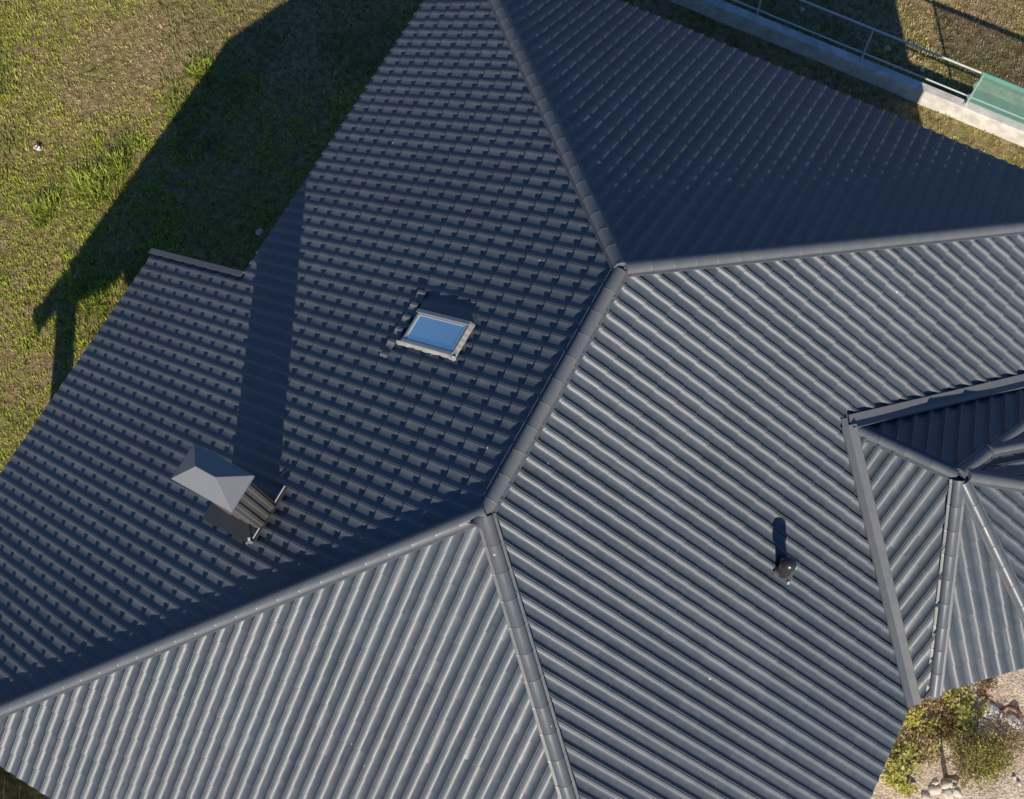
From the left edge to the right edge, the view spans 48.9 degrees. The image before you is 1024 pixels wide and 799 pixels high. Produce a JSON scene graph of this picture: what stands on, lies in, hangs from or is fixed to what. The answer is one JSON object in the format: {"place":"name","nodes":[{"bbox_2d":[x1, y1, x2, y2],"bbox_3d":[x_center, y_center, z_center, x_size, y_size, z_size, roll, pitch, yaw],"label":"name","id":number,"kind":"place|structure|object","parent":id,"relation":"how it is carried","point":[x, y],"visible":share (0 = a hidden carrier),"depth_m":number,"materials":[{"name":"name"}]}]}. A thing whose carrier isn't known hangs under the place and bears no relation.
{"place":"outdoors","nodes":[
{"label":"outdoors","id":0,"kind":"place"},
{"bbox_2d":[0,0,1023,798],"bbox_3d":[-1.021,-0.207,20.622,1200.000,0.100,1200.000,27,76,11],"label":"ground","id":1,"kind":"structure","parent":0,"point":[1008,688],"depth_m":22.45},
{"bbox_2d":[21,187,64,231],"bbox_3d":[-9.220,-3.719,22.129,0.884,0.247,1.053,-4,72,2],"label":"grass tussock","id":2,"kind":"object","parent":1,"relation":"on","point":[40,205],"depth_m":22.17,"materials":[{"name":"green plant"}]},
{"bbox_2d":[51,264,119,315],"bbox_3d":[-8.189,-2.180,21.547,1.517,0.327,1.223,27,76,11],"label":"grass tussock","id":3,"kind":"object","parent":1,"relation":"on","point":[97,290],"depth_m":21.58,"materials":[{"name":"green plant"}]},
{"bbox_2d":[63,157,130,210],"bbox_3d":[-8.115,-4.199,22.140,1.472,0.356,1.097,-7,72,1],"label":"grass tussock","id":4,"kind":"object","parent":1,"relation":"on","point":[94,188],"depth_m":22.22,"materials":[{"name":"green plant"}]},
{"bbox_2d":[96,144,135,188],"bbox_3d":[-7.819,-4.671,22.346,0.902,0.228,0.992,27,76,11],"label":"grass tussock","id":5,"kind":"object","parent":1,"relation":"on","point":[117,158],"depth_m":22.37,"materials":[{"name":"green plant"}]},
{"bbox_2d":[175,52,214,81],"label":"grass tussock","id":6,"kind":"object","parent":1,"relation":"on","point":[199,68],"depth_m":22.98,"materials":[{"name":"green plant"}]},
{"bbox_2d":[255,228,262,235],"bbox_3d":[-4.895,-3.241,21.822,0.160,0.082,0.136,-37,74,-8],"label":"stone","id":7,"kind":"object","parent":1,"relation":"on","point":[259,232],"visible":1,"depth_m":21.79,"materials":[{"name":"grey stone"}]},
{"bbox_2d":[0,0,1023,798],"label":"house","id":8,"kind":"structure","parent":1,"relation":"on","point":[568,400],"depth_m":13.49,"materials":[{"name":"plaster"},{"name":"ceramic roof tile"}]},
{"bbox_2d":[669,0,1023,146],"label":"concrete wall","id":9,"kind":"structure","parent":1,"relation":"on","point":[902,85],"depth_m":21.87,"materials":[{"name":"grey concrete"}]},
{"bbox_2d":[732,0,1023,119],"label":"railing","id":10,"kind":"object","parent":9,"relation":"on","point":[860,60],"visible":1,"depth_m":21.13,"materials":[{"name":"metal"}]},
{"bbox_2d":[981,71,1023,91],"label":"netting","id":11,"kind":"object","parent":10,"relation":"attached to","point":[1002,81],"visible":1,"depth_m":20.35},
{"bbox_2d":[880,770,910,797],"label":"weed plant","id":12,"kind":"object","parent":1,"relation":"on","point":[895,780],"visible":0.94,"depth_m":18.01,"materials":[{"name":"green plant"}]},
{"bbox_2d":[891,740,909,759],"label":"weed plant","id":13,"kind":"object","parent":1,"relation":"on","point":[897,744],"visible":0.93,"depth_m":18.17,"materials":[{"name":"green plant"}]},
{"bbox_2d":[882,740,924,780],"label":"weed plant","id":14,"kind":"object","parent":1,"relation":"on","point":[900,763],"visible":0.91,"depth_m":18.06,"materials":[{"name":"green plant"}]},
{"bbox_2d":[900,776,918,798],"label":"weed plant","id":15,"kind":"object","parent":1,"relation":"on","point":[913,788],"visible":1,"depth_m":18.02,"materials":[{"name":"green plant"}]},
{"bbox_2d":[903,708,928,730],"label":"weed plant","id":16,"kind":"object","parent":1,"relation":"on","point":[913,717],"visible":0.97,"depth_m":18.27,"materials":[{"name":"green plant"}]},
{"bbox_2d":[898,713,942,755],"bbox_3d":[6.663,5.422,18.260,0.810,0.280,0.600,27,76,11],"label":"weed plant","id":17,"kind":"object","parent":1,"relation":"on","point":[912,735],"visible":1,"depth_m":18.23,"materials":[{"name":"brown plant"}]},
{"bbox_2d":[911,731,934,770],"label":"weed plant","id":18,"kind":"object","parent":1,"relation":"on","point":[921,761],"visible":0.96,"depth_m":18.14,"materials":[{"name":"brown plant"}]},
{"bbox_2d":[912,697,939,715],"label":"weed plant","id":19,"kind":"object","parent":1,"relation":"on","point":[922,706],"visible":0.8,"depth_m":18.37,"materials":[{"name":"brown plant"}]},
{"bbox_2d":[922,792,930,798],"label":"stone","id":20,"kind":"object","parent":1,"relation":"on","point":[925,795],"visible":1,"depth_m":18.00,"materials":[{"name":"beige stone"}]},
{"bbox_2d":[917,741,942,767],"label":"weed plant","id":21,"kind":"object","parent":1,"relation":"on","point":[934,755],"visible":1,"depth_m":18.17,"materials":[{"name":"brown plant"}]},
{"bbox_2d":[915,724,945,754],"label":"weed plant","id":22,"kind":"object","parent":1,"relation":"on","point":[936,745],"visible":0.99,"depth_m":18.18,"materials":[{"name":"green plant"}]},
{"bbox_2d":[928,786,940,794],"bbox_3d":[6.777,6.263,18.046,0.205,0.096,0.140,3,72,4],"label":"stone","id":23,"kind":"object","parent":1,"relation":"on","point":[934,790],"visible":1,"depth_m":18.02,"materials":[{"name":"beige stone"}]},
{"bbox_2d":[931,780,938,785],"bbox_3d":[6.799,6.158,18.083,0.131,0.068,0.084,-28,73,-6],"label":"stone","id":24,"kind":"object","parent":1,"relation":"on","point":[935,782],"visible":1,"depth_m":18.07,"materials":[{"name":"beige stone"}]},
{"bbox_2d":[925,717,947,734],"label":"weed plant","id":25,"kind":"object","parent":1,"relation":"on","point":[933,724],"visible":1,"depth_m":18.23,"materials":[{"name":"green plant"}]},
{"bbox_2d":[924,694,956,717],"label":"weed plant","id":26,"kind":"object","parent":1,"relation":"on","point":[943,703],"visible":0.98,"depth_m":18.39,"materials":[{"name":"brown plant"}]},
{"bbox_2d":[936,717,954,741],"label":"weed plant","id":27,"kind":"object","parent":1,"relation":"on","point":[945,729],"visible":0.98,"depth_m":18.16,"materials":[{"name":"brown plant"}]},
{"bbox_2d":[941,780,952,788],"bbox_3d":[6.980,6.187,18.061,0.205,0.093,0.137,-20,72,-3],"label":"stone","id":28,"kind":"object","parent":1,"relation":"on","point":[947,784],"visible":1,"depth_m":18.03,"materials":[{"name":"beige stone"}]},
{"bbox_2d":[943,788,953,798],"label":"stone","id":29,"kind":"object","parent":1,"relation":"on","point":[948,793],"visible":1,"depth_m":17.99,"materials":[{"name":"beige stone"}]},
{"bbox_2d":[936,703,961,730],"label":"weed plant","id":30,"kind":"object","parent":1,"relation":"on","point":[946,714],"visible":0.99,"depth_m":18.31,"materials":[{"name":"brown plant"}]},
{"bbox_2d":[944,774,959,780],"bbox_3d":[6.964,5.997,17.866,0.084,0.555,0.084,27,76,11],"label":"stake","id":31,"kind":"object","parent":1,"relation":"on","point":[952,777],"visible":1,"depth_m":17.73,"materials":[{"name":"brown wood"}]},
{"bbox_2d":[951,788,961,796],"bbox_3d":[7.109,6.279,18.022,0.187,0.093,0.134,15,74,8],"label":"stone","id":32,"kind":"object","parent":1,"relation":"on","point":[956,792],"visible":1,"depth_m":17.98,"materials":[{"name":"beige stone"}]},
{"bbox_2d":[938,684,977,711],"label":"weed plant","id":33,"kind":"object","parent":1,"relation":"on","point":[950,692],"visible":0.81,"depth_m":18.36,"materials":[{"name":"green plant"}]},
{"bbox_2d":[946,716,981,750],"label":"weed plant","id":34,"kind":"object","parent":1,"relation":"on","point":[962,730],"visible":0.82,"depth_m":18.19,"materials":[{"name":"green plant"}]},
{"bbox_2d":[938,729,993,778],"bbox_3d":[7.179,5.588,17.963,0.754,0.611,0.800,-37,74,-8],"label":"weed plant","id":35,"kind":"object","parent":1,"relation":"on","point":[957,746],"visible":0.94,"depth_m":17.97,"materials":[{"name":"green plant"}]},
{"bbox_2d":[948,687,989,737],"bbox_3d":[7.378,5.090,18.308,0.673,0.282,0.743,27,76,11],"label":"weed plant","id":36,"kind":"object","parent":1,"relation":"on","point":[966,713],"visible":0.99,"depth_m":18.26,"materials":[{"name":"green plant"}]},
{"bbox_2d":[957,758,988,793],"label":"weed plant","id":37,"kind":"object","parent":1,"relation":"on","point":[969,773],"visible":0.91,"depth_m":17.97,"materials":[{"name":"green plant"}]},
{"bbox_2d":[950,720,1020,786],"bbox_3d":[7.479,5.657,17.867,0.917,0.720,0.948,-32,73,-7],"label":"weed plant","id":38,"kind":"object","parent":1,"relation":"on","point":[996,758],"visible":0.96,"depth_m":17.85,"materials":[{"name":"green plant"}]},
{"bbox_2d":[978,686,993,700],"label":"weed plant","id":39,"kind":"object","parent":1,"relation":"on","point":[983,695],"visible":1,"depth_m":18.38,"materials":[{"name":"brown plant"}]},
{"bbox_2d":[978,676,997,692],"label":"weed plant","id":40,"kind":"object","parent":1,"relation":"on","point":[986,684],"visible":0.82,"depth_m":18.43,"materials":[{"name":"brown plant"}]},
{"bbox_2d":[981,703,1001,718],"bbox_3d":[7.819,5.088,18.365,0.363,0.103,0.266,19,74,9],"label":"stone","id":41,"kind":"object","parent":1,"relation":"on","point":[993,710],"visible":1,"depth_m":18.33,"materials":[{"name":"grey stone"}]},
{"bbox_2d":[974,752,1017,789],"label":"weed plant","id":42,"kind":"object","parent":1,"relation":"on","point":[999,769],"visible":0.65,"depth_m":17.90,"materials":[{"name":"green plant"}]},
{"bbox_2d":[970,715,1022,766],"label":"weed plant","id":43,"kind":"object","parent":1,"relation":"on","point":[995,740],"visible":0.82,"depth_m":18.10,"materials":[{"name":"green plant"}]},
{"bbox_2d":[996,715,1023,771],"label":"weed plant","id":44,"kind":"object","parent":1,"relation":"on","point":[1017,741],"visible":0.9,"depth_m":18.10,"materials":[{"name":"green plant"}]},
{"bbox_2d":[1000,705,1022,718],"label":"bark strip","id":45,"kind":"object","parent":1,"relation":"on","point":[1003,708],"visible":1,"depth_m":18.33,"materials":[{"name":"brown wood"}]},
{"bbox_2d":[1007,714,1021,728],"bbox_3d":[8.153,5.231,18.293,0.183,0.126,0.262,-36,74,-8],"label":"stone","id":46,"kind":"object","parent":1,"relation":"on","point":[1013,719],"visible":0.99,"depth_m":18.25,"materials":[{"name":"grey stone"}]},
{"bbox_2d":[0,0,1023,471],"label":"grass","id":47,"kind":"structure","parent":0,"point":[180,158],"depth_m":22.50,"materials":[{"name":"green plant"}]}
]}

